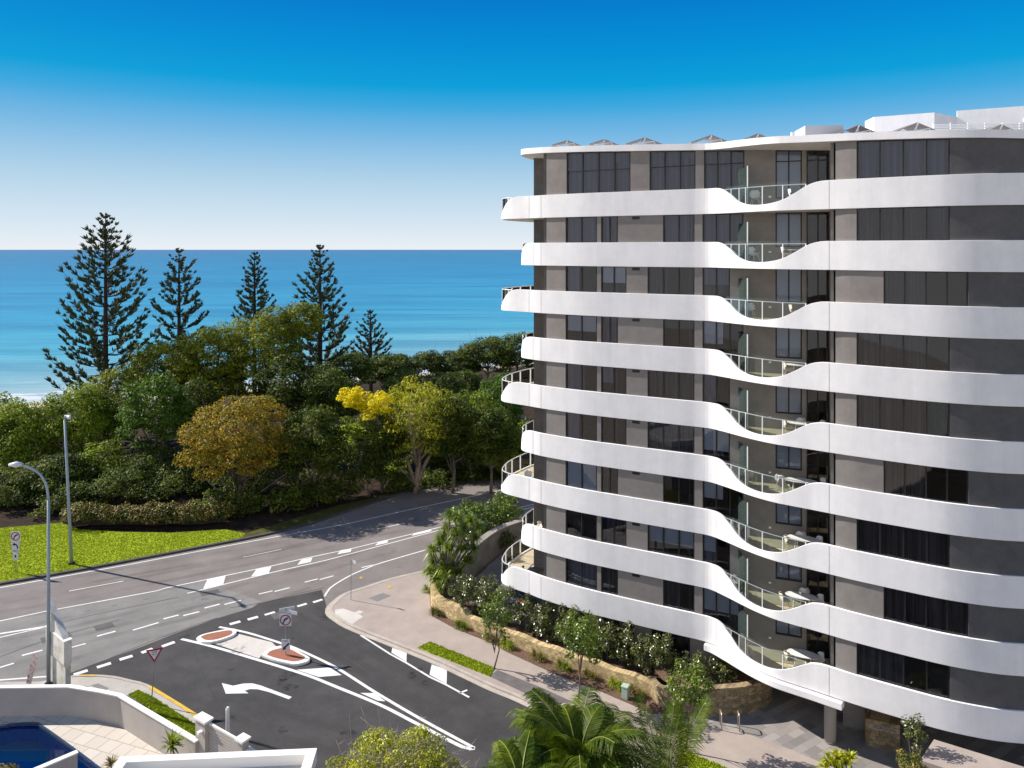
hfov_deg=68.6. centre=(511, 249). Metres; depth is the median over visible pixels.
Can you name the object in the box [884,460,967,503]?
window
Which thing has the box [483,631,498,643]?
grass tuft
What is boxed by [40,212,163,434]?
norfolk pine
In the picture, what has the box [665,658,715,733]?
street tree
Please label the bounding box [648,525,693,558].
window
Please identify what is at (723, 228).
window
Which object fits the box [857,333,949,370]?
window
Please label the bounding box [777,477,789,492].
chair
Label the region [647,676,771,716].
curved stone wall
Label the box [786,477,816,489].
balcony table
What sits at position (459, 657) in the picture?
grass
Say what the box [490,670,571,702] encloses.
dark paving
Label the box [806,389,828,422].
window
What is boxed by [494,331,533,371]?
tree
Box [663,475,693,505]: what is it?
window
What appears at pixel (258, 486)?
shrub
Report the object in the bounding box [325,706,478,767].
tree
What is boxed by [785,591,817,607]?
balcony table
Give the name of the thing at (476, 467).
shrub
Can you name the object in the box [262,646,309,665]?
traffic island
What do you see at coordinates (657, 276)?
window
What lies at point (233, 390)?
tree
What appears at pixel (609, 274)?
window
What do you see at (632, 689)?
grass tuft
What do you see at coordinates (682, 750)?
palm
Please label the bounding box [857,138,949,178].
window
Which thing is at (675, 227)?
window
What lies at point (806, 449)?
window
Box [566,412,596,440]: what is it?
window
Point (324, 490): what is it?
shrub
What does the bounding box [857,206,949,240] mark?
window
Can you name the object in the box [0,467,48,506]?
shrub
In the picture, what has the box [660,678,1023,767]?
entry paving
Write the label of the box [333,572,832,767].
footpath
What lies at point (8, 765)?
shrub
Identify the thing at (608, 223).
window
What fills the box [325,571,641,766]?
kerb
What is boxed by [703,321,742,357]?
window
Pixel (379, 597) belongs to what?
service cover
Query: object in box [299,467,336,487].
shrub
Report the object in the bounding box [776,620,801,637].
window
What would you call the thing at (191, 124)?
sky
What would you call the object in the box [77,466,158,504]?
shrub
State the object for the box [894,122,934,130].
pyramid skylight
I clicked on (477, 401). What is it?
tree
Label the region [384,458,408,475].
shrub
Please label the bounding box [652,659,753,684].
planter soil
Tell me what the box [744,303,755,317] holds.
chair
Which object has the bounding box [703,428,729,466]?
window
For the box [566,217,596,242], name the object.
window
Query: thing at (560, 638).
magnolia
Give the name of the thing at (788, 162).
window
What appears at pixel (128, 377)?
tree
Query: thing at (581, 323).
window
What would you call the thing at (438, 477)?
shrub
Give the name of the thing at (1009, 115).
apartment building
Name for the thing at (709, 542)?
window
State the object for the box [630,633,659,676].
magnolia
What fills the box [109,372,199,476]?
tree
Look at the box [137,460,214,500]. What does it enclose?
shrub
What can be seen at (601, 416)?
window
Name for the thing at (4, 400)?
tree
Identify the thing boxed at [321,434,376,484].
shrub
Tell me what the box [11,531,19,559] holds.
traffic sign
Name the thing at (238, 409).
tree
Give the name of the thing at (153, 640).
lane markings
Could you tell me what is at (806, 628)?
window
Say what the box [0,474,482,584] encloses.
kerb
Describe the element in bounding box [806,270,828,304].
window
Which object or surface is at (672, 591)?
window
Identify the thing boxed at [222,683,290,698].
painted arrow
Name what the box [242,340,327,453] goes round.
tree
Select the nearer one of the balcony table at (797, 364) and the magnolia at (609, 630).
the balcony table at (797, 364)
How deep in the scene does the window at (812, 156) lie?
40.26 m
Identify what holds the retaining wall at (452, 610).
on the garden bed
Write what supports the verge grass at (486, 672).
on the footpath at (400, 614)
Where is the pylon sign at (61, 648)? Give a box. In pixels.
[45,600,71,683]
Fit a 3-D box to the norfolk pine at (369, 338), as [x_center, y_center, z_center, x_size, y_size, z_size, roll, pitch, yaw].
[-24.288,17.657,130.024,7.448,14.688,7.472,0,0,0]
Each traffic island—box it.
[196,628,236,643]
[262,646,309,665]
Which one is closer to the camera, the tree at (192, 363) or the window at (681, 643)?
the window at (681, 643)
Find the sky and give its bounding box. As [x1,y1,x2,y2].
[0,0,1023,249]
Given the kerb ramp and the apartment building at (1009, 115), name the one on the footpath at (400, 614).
the kerb ramp
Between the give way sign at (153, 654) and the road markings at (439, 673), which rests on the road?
the road markings at (439, 673)
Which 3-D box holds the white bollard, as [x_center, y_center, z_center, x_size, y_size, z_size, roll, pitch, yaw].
[-13.800,23.605,36.400,0.180,2.790,0.180,0,0,0]
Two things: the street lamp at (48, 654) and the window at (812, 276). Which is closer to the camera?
the window at (812, 276)
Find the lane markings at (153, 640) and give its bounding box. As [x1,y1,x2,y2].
[0,588,321,668]
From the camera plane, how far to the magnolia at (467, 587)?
50.64 m
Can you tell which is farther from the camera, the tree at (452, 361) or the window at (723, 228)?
the tree at (452, 361)
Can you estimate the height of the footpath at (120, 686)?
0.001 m
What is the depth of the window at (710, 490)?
42.12 m
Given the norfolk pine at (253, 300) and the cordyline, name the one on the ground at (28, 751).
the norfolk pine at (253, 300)
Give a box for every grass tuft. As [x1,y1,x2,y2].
[421,583,429,594]
[426,605,444,616]
[452,618,469,631]
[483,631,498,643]
[499,638,517,650]
[529,648,548,663]
[552,659,574,672]
[581,666,599,681]
[606,675,622,691]
[629,683,645,697]
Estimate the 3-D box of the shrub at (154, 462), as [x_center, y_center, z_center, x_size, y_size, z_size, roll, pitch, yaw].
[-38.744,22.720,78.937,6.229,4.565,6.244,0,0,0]
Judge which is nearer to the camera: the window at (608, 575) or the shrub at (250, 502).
the window at (608, 575)
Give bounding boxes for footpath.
[0,675,232,750]
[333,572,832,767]
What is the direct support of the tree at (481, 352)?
on the ground at (28, 751)
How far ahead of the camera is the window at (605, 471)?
45.23 m
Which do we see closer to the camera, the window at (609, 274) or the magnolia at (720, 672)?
the magnolia at (720, 672)
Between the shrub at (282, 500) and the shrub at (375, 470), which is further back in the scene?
the shrub at (375, 470)
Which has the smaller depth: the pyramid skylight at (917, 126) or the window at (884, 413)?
the window at (884, 413)
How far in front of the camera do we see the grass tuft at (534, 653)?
45.41 m
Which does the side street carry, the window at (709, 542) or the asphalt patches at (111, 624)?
the asphalt patches at (111, 624)
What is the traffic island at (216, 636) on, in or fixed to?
on the side street
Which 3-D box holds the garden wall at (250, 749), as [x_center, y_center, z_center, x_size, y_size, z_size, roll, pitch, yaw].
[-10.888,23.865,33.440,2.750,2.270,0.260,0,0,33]
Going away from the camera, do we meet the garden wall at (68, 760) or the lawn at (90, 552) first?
the garden wall at (68, 760)
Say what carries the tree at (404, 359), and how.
on the ground at (28, 751)
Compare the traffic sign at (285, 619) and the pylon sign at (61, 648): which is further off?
the traffic sign at (285, 619)
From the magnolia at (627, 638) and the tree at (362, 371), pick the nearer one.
the magnolia at (627, 638)
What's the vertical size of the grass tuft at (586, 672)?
0.673 m
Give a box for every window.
[560,605,588,640]
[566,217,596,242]
[566,266,596,291]
[566,315,596,341]
[566,363,596,391]
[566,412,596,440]
[566,461,596,490]
[566,509,596,540]
[566,558,596,589]
[567,151,629,193]
[601,216,617,241]
[601,266,625,292]
[601,316,617,342]
[601,366,625,393]
[601,416,625,444]
[601,466,617,493]
[601,516,625,545]
[601,566,617,594]
[602,617,633,661]
[648,267,693,294]
[648,370,693,400]
[648,422,693,453]
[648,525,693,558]
[650,151,694,190]
[652,629,689,670]
[663,214,693,241]
[663,319,693,347]
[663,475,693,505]
[663,579,693,611]
[703,213,742,254]
[703,267,729,301]
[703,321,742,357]
[703,374,729,411]
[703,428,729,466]
[703,481,742,531]
[703,534,729,575]
[703,588,742,630]
[704,150,743,197]
[776,150,801,197]
[776,212,801,246]
[776,269,801,302]
[776,328,801,358]
[776,386,801,414]
[776,445,801,470]
[776,503,801,525]
[776,561,801,581]
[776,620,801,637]
[806,150,828,185]
[806,212,828,245]
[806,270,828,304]
[806,329,828,363]
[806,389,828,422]
[806,449,828,482]
[806,509,828,543]
[806,569,828,601]
[806,628,828,658]
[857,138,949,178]
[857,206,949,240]
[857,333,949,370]
[857,395,949,436]
[857,519,949,567]
[857,643,949,698]
[884,271,967,305]
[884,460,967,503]
[884,587,967,636]
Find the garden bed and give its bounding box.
[430,582,665,713]
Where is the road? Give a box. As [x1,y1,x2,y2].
[0,475,653,702]
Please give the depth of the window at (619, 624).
45.41 m
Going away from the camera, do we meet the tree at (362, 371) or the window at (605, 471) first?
the window at (605, 471)
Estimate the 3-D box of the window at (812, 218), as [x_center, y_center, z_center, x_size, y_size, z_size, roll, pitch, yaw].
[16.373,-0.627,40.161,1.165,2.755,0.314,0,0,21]
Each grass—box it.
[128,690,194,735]
[131,691,194,734]
[417,641,493,675]
[418,642,492,676]
[683,754,725,767]
[686,754,723,767]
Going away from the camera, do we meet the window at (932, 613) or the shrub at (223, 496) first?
the window at (932, 613)
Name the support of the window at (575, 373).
in the apartment building at (661, 391)
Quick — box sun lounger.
[507,590,525,606]
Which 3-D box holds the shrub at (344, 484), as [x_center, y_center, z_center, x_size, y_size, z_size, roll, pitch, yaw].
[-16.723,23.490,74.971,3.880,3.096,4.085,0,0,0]
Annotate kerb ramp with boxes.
[335,608,362,623]
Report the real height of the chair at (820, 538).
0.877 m
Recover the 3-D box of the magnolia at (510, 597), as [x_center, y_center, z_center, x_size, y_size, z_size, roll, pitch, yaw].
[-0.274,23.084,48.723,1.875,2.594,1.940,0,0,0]
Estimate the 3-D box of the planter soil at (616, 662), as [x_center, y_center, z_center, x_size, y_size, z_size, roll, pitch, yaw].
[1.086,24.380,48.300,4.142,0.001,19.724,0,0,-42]
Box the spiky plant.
[102,753,118,767]
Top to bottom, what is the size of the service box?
0.720 m
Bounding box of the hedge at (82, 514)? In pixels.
[59,497,236,525]
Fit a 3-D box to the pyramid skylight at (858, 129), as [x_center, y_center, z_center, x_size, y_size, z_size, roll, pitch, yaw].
[18.476,-6.064,40.252,4.004,1.058,1.918,0,0,-15]
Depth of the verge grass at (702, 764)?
36.19 m
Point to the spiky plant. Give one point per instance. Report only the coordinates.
(111, 762)
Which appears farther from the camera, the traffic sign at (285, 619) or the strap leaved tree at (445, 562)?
the strap leaved tree at (445, 562)
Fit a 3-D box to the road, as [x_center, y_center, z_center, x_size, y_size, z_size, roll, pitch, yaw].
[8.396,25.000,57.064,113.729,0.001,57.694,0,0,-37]
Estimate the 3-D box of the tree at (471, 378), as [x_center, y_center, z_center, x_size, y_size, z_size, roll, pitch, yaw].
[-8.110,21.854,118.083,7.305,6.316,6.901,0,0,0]
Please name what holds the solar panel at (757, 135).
on the apartment building at (661, 391)
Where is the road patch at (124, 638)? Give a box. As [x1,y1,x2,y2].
[0,581,261,681]
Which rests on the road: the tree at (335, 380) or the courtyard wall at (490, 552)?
the courtyard wall at (490, 552)
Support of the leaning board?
attached to the pylon sign at (61, 648)
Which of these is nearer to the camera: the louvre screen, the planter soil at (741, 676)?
the planter soil at (741, 676)
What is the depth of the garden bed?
43.88 m
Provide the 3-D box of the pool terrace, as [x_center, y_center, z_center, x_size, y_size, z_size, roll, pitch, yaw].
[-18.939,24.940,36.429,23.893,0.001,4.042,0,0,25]
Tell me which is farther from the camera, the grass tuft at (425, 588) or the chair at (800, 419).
the grass tuft at (425, 588)
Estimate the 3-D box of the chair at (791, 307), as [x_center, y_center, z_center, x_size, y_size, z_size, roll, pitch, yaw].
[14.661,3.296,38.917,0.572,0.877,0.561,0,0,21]
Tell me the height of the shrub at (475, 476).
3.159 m
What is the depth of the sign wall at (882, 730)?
37.44 m
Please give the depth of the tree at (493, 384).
88.82 m
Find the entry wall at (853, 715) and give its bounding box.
[843,701,880,730]
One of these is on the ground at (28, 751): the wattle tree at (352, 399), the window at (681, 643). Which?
the wattle tree at (352, 399)
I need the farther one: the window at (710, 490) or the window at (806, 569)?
the window at (710, 490)
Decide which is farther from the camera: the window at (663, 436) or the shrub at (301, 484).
the shrub at (301, 484)
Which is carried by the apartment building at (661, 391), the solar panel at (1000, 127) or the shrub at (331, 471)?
the solar panel at (1000, 127)
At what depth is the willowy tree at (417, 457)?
76.03 m
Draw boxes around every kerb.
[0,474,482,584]
[72,674,250,746]
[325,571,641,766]
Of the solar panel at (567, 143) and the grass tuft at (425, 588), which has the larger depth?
the grass tuft at (425, 588)
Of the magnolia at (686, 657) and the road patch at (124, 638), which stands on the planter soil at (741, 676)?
the magnolia at (686, 657)
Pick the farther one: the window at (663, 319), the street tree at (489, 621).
the street tree at (489, 621)
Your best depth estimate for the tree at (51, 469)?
74.35 m
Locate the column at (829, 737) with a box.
[823,705,836,744]
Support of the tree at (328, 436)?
on the ground at (28, 751)
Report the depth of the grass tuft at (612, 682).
42.52 m
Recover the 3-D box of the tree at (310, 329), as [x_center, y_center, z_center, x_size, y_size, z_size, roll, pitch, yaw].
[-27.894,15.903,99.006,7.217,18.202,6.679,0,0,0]
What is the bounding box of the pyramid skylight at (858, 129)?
[836,125,874,133]
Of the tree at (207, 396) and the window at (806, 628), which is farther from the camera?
the tree at (207, 396)
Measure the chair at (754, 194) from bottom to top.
0.877 m
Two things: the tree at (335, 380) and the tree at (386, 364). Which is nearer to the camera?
the tree at (335, 380)
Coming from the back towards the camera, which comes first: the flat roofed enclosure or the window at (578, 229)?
the window at (578, 229)
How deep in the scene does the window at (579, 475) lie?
45.83 m
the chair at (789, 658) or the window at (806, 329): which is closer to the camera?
the chair at (789, 658)
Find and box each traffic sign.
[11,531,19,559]
[279,606,296,653]
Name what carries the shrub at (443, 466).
on the ground at (28, 751)
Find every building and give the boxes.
[113,748,316,767]
[501,125,1023,743]
[865,106,1023,131]
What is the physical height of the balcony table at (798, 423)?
0.732 m
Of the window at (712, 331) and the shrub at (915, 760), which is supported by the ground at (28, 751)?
the shrub at (915, 760)
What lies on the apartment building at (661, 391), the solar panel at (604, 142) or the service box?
the solar panel at (604, 142)
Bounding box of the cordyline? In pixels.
[813,747,862,767]
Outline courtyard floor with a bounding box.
[463,549,609,650]
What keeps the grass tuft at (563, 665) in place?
on the garden bed
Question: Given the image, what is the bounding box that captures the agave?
[160,729,189,753]
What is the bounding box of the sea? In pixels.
[0,250,533,403]
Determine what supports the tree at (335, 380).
on the ground at (28, 751)
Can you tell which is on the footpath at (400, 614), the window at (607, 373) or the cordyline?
the cordyline
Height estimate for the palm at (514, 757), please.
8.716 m
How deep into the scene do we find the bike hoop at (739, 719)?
38.84 m
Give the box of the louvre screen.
[933,123,1023,129]
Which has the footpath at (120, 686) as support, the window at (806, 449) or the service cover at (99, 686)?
the service cover at (99, 686)
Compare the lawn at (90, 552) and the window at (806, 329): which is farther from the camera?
the lawn at (90, 552)
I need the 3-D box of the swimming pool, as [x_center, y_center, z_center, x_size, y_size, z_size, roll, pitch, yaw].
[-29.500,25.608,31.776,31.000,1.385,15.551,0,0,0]
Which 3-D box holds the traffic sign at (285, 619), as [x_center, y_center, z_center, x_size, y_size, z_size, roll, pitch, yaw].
[-13.658,23.430,46.095,1.174,2.840,0.490,0,0,9]
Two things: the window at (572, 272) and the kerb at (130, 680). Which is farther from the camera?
the window at (572, 272)
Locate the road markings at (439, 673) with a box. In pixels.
[0,490,533,749]
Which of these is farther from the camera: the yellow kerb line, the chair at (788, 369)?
the yellow kerb line
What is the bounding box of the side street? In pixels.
[71,590,594,767]
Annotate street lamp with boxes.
[8,461,51,684]
[63,415,74,564]
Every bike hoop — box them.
[720,709,721,729]
[737,710,739,731]
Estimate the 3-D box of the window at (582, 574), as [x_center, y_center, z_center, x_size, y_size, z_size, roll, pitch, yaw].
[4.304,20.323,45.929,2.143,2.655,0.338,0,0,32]
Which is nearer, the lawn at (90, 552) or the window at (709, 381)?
the window at (709, 381)
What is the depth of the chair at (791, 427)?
38.82 m
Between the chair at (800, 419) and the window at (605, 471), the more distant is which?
the window at (605, 471)
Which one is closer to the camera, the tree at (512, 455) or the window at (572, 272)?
the window at (572, 272)
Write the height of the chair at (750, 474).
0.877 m
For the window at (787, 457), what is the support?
in the apartment building at (661, 391)
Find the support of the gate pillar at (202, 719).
on the footpath at (120, 686)
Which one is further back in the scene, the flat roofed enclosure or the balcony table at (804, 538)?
the balcony table at (804, 538)
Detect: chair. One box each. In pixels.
[524,470,531,476]
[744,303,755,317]
[744,471,753,486]
[748,247,759,260]
[749,190,760,204]
[774,474,787,489]
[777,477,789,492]
[779,591,790,609]
[784,362,793,373]
[784,419,793,431]
[784,535,794,550]
[784,650,795,667]
[789,304,796,312]
[794,417,805,429]
[796,531,805,543]
[798,587,809,603]
[811,536,822,542]
[812,593,824,602]
[813,651,824,663]
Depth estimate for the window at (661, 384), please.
43.37 m
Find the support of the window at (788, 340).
in the apartment building at (661, 391)
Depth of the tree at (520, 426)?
89.75 m
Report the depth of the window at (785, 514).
40.58 m
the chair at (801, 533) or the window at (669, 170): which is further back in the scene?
the window at (669, 170)
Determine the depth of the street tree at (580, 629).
40.94 m
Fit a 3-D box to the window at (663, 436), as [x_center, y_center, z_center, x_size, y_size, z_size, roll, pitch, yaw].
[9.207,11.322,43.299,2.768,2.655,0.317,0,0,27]
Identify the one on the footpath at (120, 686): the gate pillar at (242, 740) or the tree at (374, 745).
the gate pillar at (242, 740)
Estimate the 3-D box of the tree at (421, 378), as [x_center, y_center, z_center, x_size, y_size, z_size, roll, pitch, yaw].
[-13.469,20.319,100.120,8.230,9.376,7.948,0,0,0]
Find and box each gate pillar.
[193,711,213,752]
[234,732,250,750]
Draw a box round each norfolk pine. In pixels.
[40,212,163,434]
[142,248,209,351]
[230,251,276,390]
[289,244,355,423]
[350,309,392,393]
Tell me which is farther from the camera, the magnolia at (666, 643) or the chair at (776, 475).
the magnolia at (666, 643)
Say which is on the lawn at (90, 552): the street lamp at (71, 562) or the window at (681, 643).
the street lamp at (71, 562)
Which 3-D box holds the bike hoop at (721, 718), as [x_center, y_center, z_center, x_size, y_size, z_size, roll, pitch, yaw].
[10.881,24.457,39.054,0.066,0.827,0.559,0,0,6]
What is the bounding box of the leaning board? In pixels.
[26,654,37,683]
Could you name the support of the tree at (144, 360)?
on the ground at (28, 751)
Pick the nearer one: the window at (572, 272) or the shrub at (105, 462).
the window at (572, 272)
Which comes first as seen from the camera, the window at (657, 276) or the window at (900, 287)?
the window at (900, 287)
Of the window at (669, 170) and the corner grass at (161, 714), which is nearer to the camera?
the corner grass at (161, 714)
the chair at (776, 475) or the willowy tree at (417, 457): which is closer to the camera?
the chair at (776, 475)
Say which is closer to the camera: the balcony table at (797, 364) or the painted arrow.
the balcony table at (797, 364)
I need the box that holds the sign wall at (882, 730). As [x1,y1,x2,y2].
[865,709,899,751]
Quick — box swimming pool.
[0,722,100,767]
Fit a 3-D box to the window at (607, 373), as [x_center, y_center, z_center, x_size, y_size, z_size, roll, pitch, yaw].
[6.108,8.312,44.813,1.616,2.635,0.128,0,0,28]
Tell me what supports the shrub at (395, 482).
on the ground at (28, 751)
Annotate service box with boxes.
[621,682,629,699]
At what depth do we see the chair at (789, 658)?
38.86 m
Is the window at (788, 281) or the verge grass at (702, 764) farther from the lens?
the window at (788, 281)
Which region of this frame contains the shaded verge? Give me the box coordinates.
[243,470,489,536]
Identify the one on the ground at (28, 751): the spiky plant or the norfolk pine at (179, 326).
the norfolk pine at (179, 326)
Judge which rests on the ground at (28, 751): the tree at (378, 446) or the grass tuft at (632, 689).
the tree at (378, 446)
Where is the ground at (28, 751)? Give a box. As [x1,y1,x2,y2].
[0,363,668,761]
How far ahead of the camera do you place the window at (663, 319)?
42.96 m
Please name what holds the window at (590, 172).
in the apartment building at (661, 391)
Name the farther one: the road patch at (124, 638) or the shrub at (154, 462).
the shrub at (154, 462)
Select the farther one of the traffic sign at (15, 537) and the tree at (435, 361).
the tree at (435, 361)
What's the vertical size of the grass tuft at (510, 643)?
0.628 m
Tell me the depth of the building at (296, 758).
25.12 m
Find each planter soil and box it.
[443,580,659,681]
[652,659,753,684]
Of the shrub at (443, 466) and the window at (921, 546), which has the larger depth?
the shrub at (443, 466)
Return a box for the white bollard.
[226,706,229,732]
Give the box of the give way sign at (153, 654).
[146,647,162,702]
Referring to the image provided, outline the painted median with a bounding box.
[214,634,275,657]
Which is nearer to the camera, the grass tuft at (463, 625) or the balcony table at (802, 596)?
the balcony table at (802, 596)
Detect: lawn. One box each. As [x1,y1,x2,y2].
[0,523,245,581]
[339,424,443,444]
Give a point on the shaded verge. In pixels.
(311, 517)
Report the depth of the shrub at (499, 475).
81.72 m
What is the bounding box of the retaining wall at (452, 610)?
[430,579,651,696]
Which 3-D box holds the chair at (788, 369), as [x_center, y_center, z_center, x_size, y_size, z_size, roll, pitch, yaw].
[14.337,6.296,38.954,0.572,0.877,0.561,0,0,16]
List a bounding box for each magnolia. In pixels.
[447,572,485,610]
[473,574,500,615]
[494,585,520,620]
[512,593,541,630]
[530,601,556,642]
[554,604,585,647]
[576,624,604,654]
[594,618,619,659]
[611,620,636,664]
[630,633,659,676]
[648,633,679,680]
[674,650,711,681]
[704,656,737,683]
[900,713,928,763]
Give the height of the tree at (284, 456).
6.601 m
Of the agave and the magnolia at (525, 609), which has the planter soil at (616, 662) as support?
the magnolia at (525, 609)
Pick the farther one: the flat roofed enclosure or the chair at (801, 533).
the chair at (801, 533)
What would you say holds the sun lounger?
on the courtyard floor
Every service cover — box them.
[91,684,107,689]
[369,593,389,600]
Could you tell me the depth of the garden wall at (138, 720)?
39.76 m
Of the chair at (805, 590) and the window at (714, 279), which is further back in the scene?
the window at (714, 279)
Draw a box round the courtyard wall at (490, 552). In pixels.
[450,518,521,593]
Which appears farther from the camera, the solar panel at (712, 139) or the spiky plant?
the solar panel at (712, 139)
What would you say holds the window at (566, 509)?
in the apartment building at (661, 391)
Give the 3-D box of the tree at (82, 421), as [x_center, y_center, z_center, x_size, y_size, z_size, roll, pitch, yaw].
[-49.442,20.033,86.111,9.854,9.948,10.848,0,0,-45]
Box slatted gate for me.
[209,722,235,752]
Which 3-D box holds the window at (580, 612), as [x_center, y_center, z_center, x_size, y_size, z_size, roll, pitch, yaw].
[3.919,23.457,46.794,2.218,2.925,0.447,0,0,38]
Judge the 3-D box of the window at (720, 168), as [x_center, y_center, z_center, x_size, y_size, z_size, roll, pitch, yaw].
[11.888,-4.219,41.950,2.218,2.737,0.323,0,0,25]
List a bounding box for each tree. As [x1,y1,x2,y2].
[0,391,23,463]
[0,397,77,474]
[4,442,107,504]
[26,382,131,455]
[79,365,152,452]
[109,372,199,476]
[120,330,206,440]
[164,320,255,436]
[168,376,222,461]
[172,381,297,501]
[183,362,248,431]
[220,299,306,432]
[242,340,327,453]
[275,301,326,384]
[276,404,349,502]
[290,363,363,425]
[322,350,375,416]
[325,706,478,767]
[336,380,393,496]
[353,408,410,493]
[361,350,413,406]
[375,375,460,493]
[379,366,433,418]
[391,353,414,374]
[402,420,452,469]
[409,348,448,378]
[413,368,469,418]
[416,393,485,493]
[418,508,486,596]
[425,343,482,375]
[430,570,454,597]
[445,369,483,395]
[446,389,502,481]
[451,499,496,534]
[457,331,519,380]
[464,401,521,493]
[472,370,524,424]
[477,585,513,668]
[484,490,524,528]
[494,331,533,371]
[495,418,529,472]
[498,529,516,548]
[500,416,531,450]
[554,610,604,699]
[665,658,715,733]
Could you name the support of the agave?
on the pool terrace
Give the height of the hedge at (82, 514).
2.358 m
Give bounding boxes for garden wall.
[0,684,197,754]
[35,750,77,767]
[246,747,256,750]
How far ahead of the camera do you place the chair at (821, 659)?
38.84 m
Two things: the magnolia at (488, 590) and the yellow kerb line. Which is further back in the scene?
the magnolia at (488, 590)
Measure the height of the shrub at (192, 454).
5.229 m
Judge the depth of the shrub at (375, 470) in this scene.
75.31 m
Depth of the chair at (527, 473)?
50.52 m
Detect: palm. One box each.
[481,729,570,767]
[487,686,675,767]
[631,688,715,767]
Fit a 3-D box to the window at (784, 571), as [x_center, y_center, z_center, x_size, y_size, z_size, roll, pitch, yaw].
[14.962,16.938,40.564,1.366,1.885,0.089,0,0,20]
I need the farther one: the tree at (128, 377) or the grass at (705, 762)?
the tree at (128, 377)
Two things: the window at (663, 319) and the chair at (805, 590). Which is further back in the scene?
the window at (663, 319)
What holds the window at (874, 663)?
in the apartment building at (661, 391)
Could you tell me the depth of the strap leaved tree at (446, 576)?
51.86 m
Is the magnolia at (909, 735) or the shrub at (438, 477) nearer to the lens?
the magnolia at (909, 735)
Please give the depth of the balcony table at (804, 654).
38.98 m
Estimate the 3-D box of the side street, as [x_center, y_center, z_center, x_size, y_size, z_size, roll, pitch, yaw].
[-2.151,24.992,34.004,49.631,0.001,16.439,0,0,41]
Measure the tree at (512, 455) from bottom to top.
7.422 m
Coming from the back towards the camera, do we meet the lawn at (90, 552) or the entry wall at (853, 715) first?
the lawn at (90, 552)
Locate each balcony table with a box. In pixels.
[528,567,541,573]
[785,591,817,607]
[786,363,807,368]
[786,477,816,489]
[787,421,814,429]
[787,534,819,547]
[787,648,819,664]
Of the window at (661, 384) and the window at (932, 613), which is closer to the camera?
the window at (932, 613)
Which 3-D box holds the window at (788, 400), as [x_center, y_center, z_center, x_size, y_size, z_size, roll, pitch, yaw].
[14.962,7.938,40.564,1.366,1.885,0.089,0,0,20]
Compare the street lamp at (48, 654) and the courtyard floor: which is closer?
the street lamp at (48, 654)
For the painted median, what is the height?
0.001 m
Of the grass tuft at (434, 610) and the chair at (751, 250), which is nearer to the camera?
the chair at (751, 250)
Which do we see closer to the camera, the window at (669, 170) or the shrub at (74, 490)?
the window at (669, 170)
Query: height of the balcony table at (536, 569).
0.731 m
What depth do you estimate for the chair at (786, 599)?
39.03 m
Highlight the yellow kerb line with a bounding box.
[80,675,196,715]
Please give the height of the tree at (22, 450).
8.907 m
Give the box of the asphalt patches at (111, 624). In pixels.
[40,589,287,643]
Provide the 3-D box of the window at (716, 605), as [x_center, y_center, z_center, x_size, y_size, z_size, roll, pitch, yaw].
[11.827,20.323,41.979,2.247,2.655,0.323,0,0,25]
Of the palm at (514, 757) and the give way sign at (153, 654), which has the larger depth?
the give way sign at (153, 654)
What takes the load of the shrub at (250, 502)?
on the ground at (28, 751)
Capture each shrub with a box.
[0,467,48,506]
[0,763,19,767]
[24,479,98,517]
[71,439,131,480]
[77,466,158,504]
[114,442,179,480]
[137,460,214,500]
[164,442,227,483]
[190,488,237,513]
[211,465,276,496]
[227,490,264,517]
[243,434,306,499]
[261,484,310,512]
[270,477,321,510]
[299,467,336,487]
[302,474,338,508]
[315,461,341,484]
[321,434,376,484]
[327,467,364,499]
[345,458,394,496]
[383,469,415,492]
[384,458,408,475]
[420,460,463,486]
[420,467,456,488]
[446,459,496,484]
[459,457,498,477]
[485,463,501,479]
[895,748,929,767]
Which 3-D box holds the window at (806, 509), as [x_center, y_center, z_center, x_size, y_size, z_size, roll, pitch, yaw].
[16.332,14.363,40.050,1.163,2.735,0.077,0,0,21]
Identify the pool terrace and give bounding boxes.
[0,716,163,767]
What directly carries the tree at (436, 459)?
on the ground at (28, 751)
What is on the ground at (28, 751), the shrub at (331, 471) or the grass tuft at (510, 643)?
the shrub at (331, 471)
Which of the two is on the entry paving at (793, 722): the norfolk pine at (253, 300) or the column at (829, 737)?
the column at (829, 737)
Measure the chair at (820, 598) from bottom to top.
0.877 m
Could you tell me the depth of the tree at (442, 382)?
97.24 m

